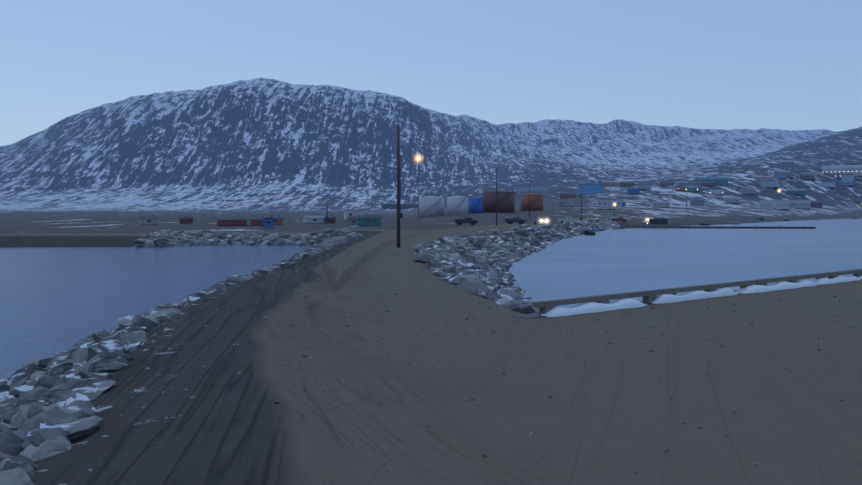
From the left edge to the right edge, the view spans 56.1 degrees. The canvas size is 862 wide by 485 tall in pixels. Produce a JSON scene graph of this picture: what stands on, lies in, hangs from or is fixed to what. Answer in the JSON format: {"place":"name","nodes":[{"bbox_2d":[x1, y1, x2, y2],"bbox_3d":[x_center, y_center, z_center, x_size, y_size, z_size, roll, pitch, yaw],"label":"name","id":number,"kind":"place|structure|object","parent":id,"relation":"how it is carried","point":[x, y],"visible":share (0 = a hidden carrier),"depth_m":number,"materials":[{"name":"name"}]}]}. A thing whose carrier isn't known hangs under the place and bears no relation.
{"place":"outdoors","nodes":[
{"label":"outdoors","id":0,"kind":"place"},
{"bbox_2d":[0,245,312,378],"bbox_3d":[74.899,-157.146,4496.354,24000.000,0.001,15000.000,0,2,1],"label":"sea water","id":1,"kind":"structure","parent":0,"point":[54,301],"depth_m":60.16,"materials":[{"name":"blue liquid"}]},
{"bbox_2d":[0,281,234,484],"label":"armour rocks","id":2,"kind":"object","parent":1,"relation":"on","point":[47,408],"visible":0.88,"depth_m":13.21,"materials":[{"name":"grey stone"}]},
{"bbox_2d":[134,227,350,246],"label":"groyne rocks","id":3,"kind":"object","parent":1,"relation":"on","point":[165,238],"visible":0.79,"depth_m":134.09,"materials":[{"name":"grey stone"}]},
{"bbox_2d":[0,78,861,484],"bbox_3d":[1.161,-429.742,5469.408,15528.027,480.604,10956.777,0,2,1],"label":"terrain","id":4,"kind":"structure","parent":0,"point":[110,174],"depth_m":20.33,"materials":[{"name":"soil"}]},
{"bbox_2d":[138,215,158,224],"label":"house","id":5,"kind":"structure","parent":4,"relation":"on","point":[153,220],"depth_m":238.14,"materials":[{"name":"white paint"}]},
{"bbox_2d":[179,215,193,223],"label":"house","id":6,"kind":"structure","parent":4,"relation":"on","point":[186,219],"depth_m":256.46,"materials":[{"name":"red paint"}]},
{"bbox_2d":[215,217,265,225],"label":"long red house","id":7,"kind":"structure","parent":4,"relation":"on","point":[239,221],"depth_m":220.55,"materials":[{"name":"paint"}]},
{"bbox_2d":[263,215,273,227],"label":"blue shed","id":8,"kind":"structure","parent":4,"relation":"on","point":[268,222],"depth_m":196.24,"materials":[{"name":"paint"}]},
{"bbox_2d":[268,215,283,224],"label":"orange house","id":9,"kind":"structure","parent":4,"relation":"on","point":[278,220],"depth_m":246.74,"materials":[{"name":"paint"}]},
{"bbox_2d":[226,232,362,282],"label":"armour rocks","id":10,"kind":"object","parent":4,"relation":"on","point":[315,249],"visible":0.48,"depth_m":66.54,"materials":[{"name":"grey stone"}]},
{"bbox_2d":[302,214,323,222],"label":"white house","id":11,"kind":"structure","parent":4,"relation":"on","point":[318,218],"depth_m":271.25,"materials":[{"name":"paint"}]},
{"bbox_2d":[324,216,335,223],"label":"house","id":12,"kind":"structure","parent":4,"relation":"on","point":[331,219],"depth_m":270.71,"materials":[{"name":"red paint"}]},
{"bbox_2d":[347,217,357,223],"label":"house","id":13,"kind":"structure","parent":4,"relation":"on","point":[352,220],"depth_m":247.32,"materials":[{"name":"grey paint"}]},
{"bbox_2d":[344,210,363,220],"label":"white shed","id":14,"kind":"object","parent":4,"relation":"on","point":[347,213],"visible":0.52,"depth_m":330.68,"materials":[{"name":"paint"}]},
{"bbox_2d":[357,215,381,225],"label":"teal house","id":15,"kind":"structure","parent":4,"relation":"on","point":[369,220],"depth_m":181.99,"materials":[{"name":"paint"}]},
{"bbox_2d":[381,204,417,208],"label":"building","id":16,"kind":"structure","parent":4,"relation":"on","point":[403,206],"depth_m":1592.80,"materials":[{"name":"metal"}]},
{"bbox_2d":[397,124,402,247],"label":"utility pole","id":17,"kind":"object","parent":4,"relation":"on","point":[399,215],"visible":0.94,"depth_m":68.97,"materials":[{"name":"brown wood"}]},
{"bbox_2d":[417,157,419,218],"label":"street lamp pole","id":18,"kind":"object","parent":4,"relation":"on","point":[418,158],"visible":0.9,"depth_m":364.90,"materials":[{"name":"grey metal"}]},
{"bbox_2d":[419,195,443,217],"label":"storage tank","id":19,"kind":"object","parent":4,"relation":"on","point":[431,206],"visible":1,"depth_m":386.10,"materials":[{"name":"metal"}]},
{"bbox_2d":[447,195,467,215],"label":"storage tank","id":20,"kind":"object","parent":4,"relation":"on","point":[457,205],"visible":0.98,"depth_m":378.44,"materials":[{"name":"metal"}]},
{"bbox_2d":[454,217,477,224],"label":"parked pickup","id":21,"kind":"object","parent":4,"relation":"on","point":[465,220],"visible":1,"depth_m":192.59,"materials":[{"name":"metal"}]},
{"bbox_2d":[469,196,482,213],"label":"storage tank","id":22,"kind":"object","parent":4,"relation":"on","point":[475,204],"visible":0.98,"depth_m":432.64,"materials":[{"name":"metal"}]},
{"bbox_2d":[492,167,497,225],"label":"utility pole","id":23,"kind":"object","parent":4,"relation":"on","point":[496,196],"visible":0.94,"depth_m":191.51,"materials":[{"name":"brown wood"}]},
{"bbox_2d":[482,190,514,212],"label":"storage tank","id":24,"kind":"object","parent":4,"relation":"on","point":[505,201],"visible":0.96,"depth_m":443.32,"materials":[{"name":"metal"}]},
{"bbox_2d":[160,250,861,482],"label":"loose gravel stones","id":25,"kind":"object","parent":4,"relation":"on","point":[549,396],"visible":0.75,"depth_m":18.41,"materials":[{"name":"grey gravel"}]},
{"bbox_2d":[505,217,526,223],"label":"parked pickup","id":26,"kind":"object","parent":4,"relation":"on","point":[516,219],"visible":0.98,"depth_m":215.32,"materials":[{"name":"metal"}]},
{"bbox_2d":[411,218,624,313],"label":"basin armour rocks","id":27,"kind":"object","parent":4,"relation":"on","point":[479,263],"visible":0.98,"depth_m":73.91,"materials":[{"name":"grey stone"}]},
{"bbox_2d":[529,180,531,217],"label":"utility pole","id":28,"kind":"object","parent":4,"relation":"on","point":[529,198],"visible":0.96,"depth_m":321.29,"materials":[{"name":"brown wood"}]},
{"bbox_2d":[521,192,542,210],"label":"storage tank","id":29,"kind":"object","parent":4,"relation":"on","point":[536,201],"visible":0.9,"depth_m":507.88,"materials":[{"name":"metal"}]},
{"bbox_2d":[518,187,548,196],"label":"building","id":30,"kind":"structure","parent":4,"relation":"on","point":[544,190],"depth_m":1335.61,"materials":[{"name":"white paint"}]},
{"bbox_2d":[534,217,547,224],"bbox_3d":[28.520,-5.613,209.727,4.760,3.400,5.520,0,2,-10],"label":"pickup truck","id":31,"kind":"object","parent":4,"relation":"on","point":[539,220],"visible":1,"depth_m":208.40,"materials":[{"name":"grey paint"}]},
{"bbox_2d":[558,217,576,222],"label":"parked pickup","id":32,"kind":"object","parent":4,"relation":"on","point":[567,219],"visible":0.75,"depth_m":240.38,"materials":[{"name":"white paint"}]},
{"bbox_2d":[560,192,575,198],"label":"town house","id":33,"kind":"structure","parent":4,"relation":"on","point":[568,195],"depth_m":1150.32,"materials":[{"name":"red paint"}]},
{"bbox_2d":[563,199,579,206],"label":"town house","id":34,"kind":"structure","parent":4,"relation":"on","point":[572,202],"depth_m":794.31,"materials":[{"name":"white paint"}]},
{"bbox_2d":[578,184,602,194],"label":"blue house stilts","id":35,"kind":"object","parent":4,"relation":"on","point":[588,189],"visible":0.85,"depth_m":1235.36,"materials":[{"name":"paint"}]},
{"bbox_2d":[598,182,614,186],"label":"house row","id":36,"kind":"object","parent":4,"relation":"on","point":[608,184],"visible":0.62,"depth_m":1424.17,"materials":[{"name":"red paint"}]},
{"bbox_2d":[596,199,621,209],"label":"building","id":37,"kind":"structure","parent":4,"relation":"on","point":[604,204],"depth_m":583.77,"materials":[{"name":"paint"}]},
{"bbox_2d":[612,217,627,222],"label":"parked pickup","id":38,"kind":"object","parent":4,"relation":"on","point":[621,219],"visible":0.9,"depth_m":295.44,"materials":[{"name":"red paint"}]},
{"bbox_2d":[620,181,633,186],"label":"house row","id":39,"kind":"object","parent":4,"relation":"on","point":[625,184],"visible":0.83,"depth_m":1350.52,"materials":[{"name":"red paint"}]},
{"bbox_2d":[627,187,639,193],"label":"town house","id":40,"kind":"structure","parent":4,"relation":"on","point":[634,190],"depth_m":1040.68,"materials":[{"name":"blue paint"}]},
{"bbox_2d":[637,184,650,189],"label":"town house","id":41,"kind":"structure","parent":4,"relation":"on","point":[645,186],"depth_m":1121.34,"materials":[{"name":"white paint"}]},
{"bbox_2d":[639,181,653,185],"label":"house row","id":42,"kind":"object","parent":4,"relation":"on","point":[647,182],"visible":0.54,"depth_m":1248.56,"materials":[{"name":"white paint"}]},
{"bbox_2d":[652,201,669,207],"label":"house slope","id":43,"kind":"structure","parent":4,"relation":"on","point":[660,204],"depth_m":706.95,"materials":[{"name":"white paint"}]},
{"bbox_2d":[659,181,673,185],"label":"house row","id":44,"kind":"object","parent":4,"relation":"on","point":[665,183],"visible":0.92,"depth_m":1199.63,"materials":[{"name":"orange paint"}]},
{"bbox_2d":[675,185,689,191],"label":"town house","id":45,"kind":"structure","parent":4,"relation":"on","point":[679,188],"depth_m":1056.50,"materials":[{"name":"orange paint"}]},
{"bbox_2d":[511,269,861,318],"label":"dock bull rail","id":46,"kind":"object","parent":4,"relation":"on","point":[648,296],"visible":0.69,"depth_m":26.69,"materials":[{"name":"wood"}]},
{"bbox_2d":[541,276,861,316],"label":"snow bank","id":47,"kind":"structure","parent":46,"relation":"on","point":[594,307],"depth_m":27.21,"materials":[{"name":"white snow"}]},
{"bbox_2d":[685,186,700,192],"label":"town house","id":48,"kind":"structure","parent":4,"relation":"on","point":[695,189],"depth_m":1045.93,"materials":[{"name":"green paint"}]},
{"bbox_2d":[687,181,701,185],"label":"town house","id":49,"kind":"structure","parent":4,"relation":"on","point":[696,183],"depth_m":1108.86,"materials":[{"name":"red paint"}]},
{"bbox_2d":[690,200,704,205],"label":"house slope","id":50,"kind":"structure","parent":4,"relation":"on","point":[697,202],"depth_m":862.66,"materials":[{"name":"grey paint"}]},
{"bbox_2d":[701,181,713,186],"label":"town house","id":51,"kind":"structure","parent":4,"relation":"on","point":[707,183],"depth_m":1137.24,"materials":[{"name":"red paint"}]},
{"bbox_2d":[694,177,727,185],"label":"teal house","id":52,"kind":"structure","parent":4,"relation":"on","point":[720,181],"depth_m":1147.99,"materials":[{"name":"paint"}]},
{"bbox_2d":[708,190,723,195],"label":"town house","id":53,"kind":"structure","parent":4,"relation":"on","point":[717,192],"depth_m":1022.77,"materials":[{"name":"white paint"}]},
{"bbox_2d":[620,219,815,228],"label":"timber pier","id":54,"kind":"structure","parent":4,"relation":"on","point":[658,223],"depth_m":281.03,"materials":[{"name":"wood"}]},
{"bbox_2d":[723,197,738,203],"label":"house slope","id":55,"kind":"structure","parent":4,"relation":"on","point":[733,200],"depth_m":947.73,"materials":[{"name":"white paint"}]},
{"bbox_2d":[739,188,754,194],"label":"house slope","id":56,"kind":"structure","parent":4,"relation":"on","point":[749,191],"depth_m":1057.25,"materials":[{"name":"white paint"}]},
{"bbox_2d":[755,177,774,183],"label":"town house","id":57,"kind":"structure","parent":4,"relation":"on","point":[759,180],"depth_m":1173.69,"materials":[{"name":"white paint"}]},
{"bbox_2d":[761,182,779,187],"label":"town house","id":58,"kind":"structure","parent":4,"relation":"on","point":[771,184],"depth_m":1141.69,"materials":[{"name":"teal paint"}]},
{"bbox_2d":[759,200,789,210],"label":"white house","id":59,"kind":"structure","parent":4,"relation":"on","point":[783,205],"depth_m":855.14,"materials":[{"name":"paint"}]},
{"bbox_2d":[774,172,786,178],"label":"town house","id":60,"kind":"structure","parent":4,"relation":"on","point":[780,175],"depth_m":1249.04,"materials":[{"name":"blue paint"}]},
{"bbox_2d":[787,172,792,178],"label":"town house","id":61,"kind":"structure","parent":4,"relation":"on","point":[789,175],"depth_m":1256.75,"materials":[{"name":"grey paint"}]},
{"bbox_2d":[787,189,806,195],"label":"town house","id":62,"kind":"structure","parent":4,"relation":"on","point":[803,192],"depth_m":1111.23,"materials":[{"name":"teal paint"}]},
{"bbox_2d":[790,200,810,209],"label":"white house","id":63,"kind":"structure","parent":4,"relation":"on","point":[801,204],"depth_m":945.83,"materials":[{"name":"paint"}]},
{"bbox_2d":[800,174,812,179],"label":"house slope","id":64,"kind":"structure","parent":4,"relation":"on","point":[806,176],"depth_m":1269.83,"materials":[{"name":"red paint"}]},
{"bbox_2d":[802,172,815,179],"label":"town house","id":65,"kind":"structure","parent":4,"relation":"on","point":[814,175],"depth_m":1276.01,"materials":[{"name":"white paint"}]},
{"bbox_2d":[810,201,822,207],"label":"dark red house","id":66,"kind":"structure","parent":4,"relation":"on","point":[818,204],"depth_m":1020.10,"materials":[{"name":"paint"}]},
{"bbox_2d":[817,182,835,187],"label":"town house","id":67,"kind":"structure","parent":4,"relation":"on","point":[828,184],"depth_m":1224.02,"materials":[{"name":"teal paint"}]},
{"bbox_2d":[822,165,861,176],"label":"long white hall","id":68,"kind":"object","parent":4,"relation":"on","point":[856,170],"visible":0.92,"depth_m":1363.29,"materials":[{"name":"paint"}]},
{"bbox_2d":[834,172,852,178],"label":"town house","id":69,"kind":"structure","parent":4,"relation":"on","point":[837,175],"depth_m":1335.08,"materials":[{"name":"blue paint"}]},
{"bbox_2d":[840,181,852,186],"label":"town house","id":70,"kind":"structure","parent":4,"relation":"on","point":[848,183],"depth_m":1272.27,"materials":[{"name":"blue paint"}]},
{"bbox_2d":[841,175,853,181],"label":"town house","id":71,"kind":"structure","parent":4,"relation":"on","point":[847,177],"depth_m":1319.48,"materials":[{"name":"paint"}]},
{"bbox_2d":[855,199,861,204],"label":"house","id":72,"kind":"structure","parent":4,"relation":"on","point":[858,201],"depth_m":1170.89,"materials":[{"name":"paint"}]},
{"bbox_2d":[0,0,861,145],"label":"sky","id":73,"kind":"structure","parent":0,"point":[790,65],"materials":[{"name":"blue"}]},
{"bbox_2d":[507,218,861,307],"bbox_3d":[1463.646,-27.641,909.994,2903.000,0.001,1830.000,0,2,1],"label":"frozen water","id":74,"kind":"structure","parent":0,"point":[615,261],"depth_m":93.37,"materials":[{"name":"ice"}]},
{"bbox_2d":[583,230,595,234],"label":"dinghy","id":75,"kind":"object","parent":74,"relation":"in","point":[586,232],"visible":0.81,"depth_m":192.62,"materials":[{"name":"metal"}]},
{"bbox_2d":[728,221,739,223],"bbox_3d":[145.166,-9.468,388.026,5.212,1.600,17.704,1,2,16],"label":"car","id":76,"kind":"object","parent":74,"relation":"on","point":[732,222],"visible":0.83,"depth_m":387.65,"materials":[{"name":"grey paint"}]},
{"bbox_2d":[848,162,859,164],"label":"house slope","id":77,"kind":"structure","parent":0,"point":[853,163],"depth_m":1515.57,"materials":[{"name":"grey paint"}]}
]}

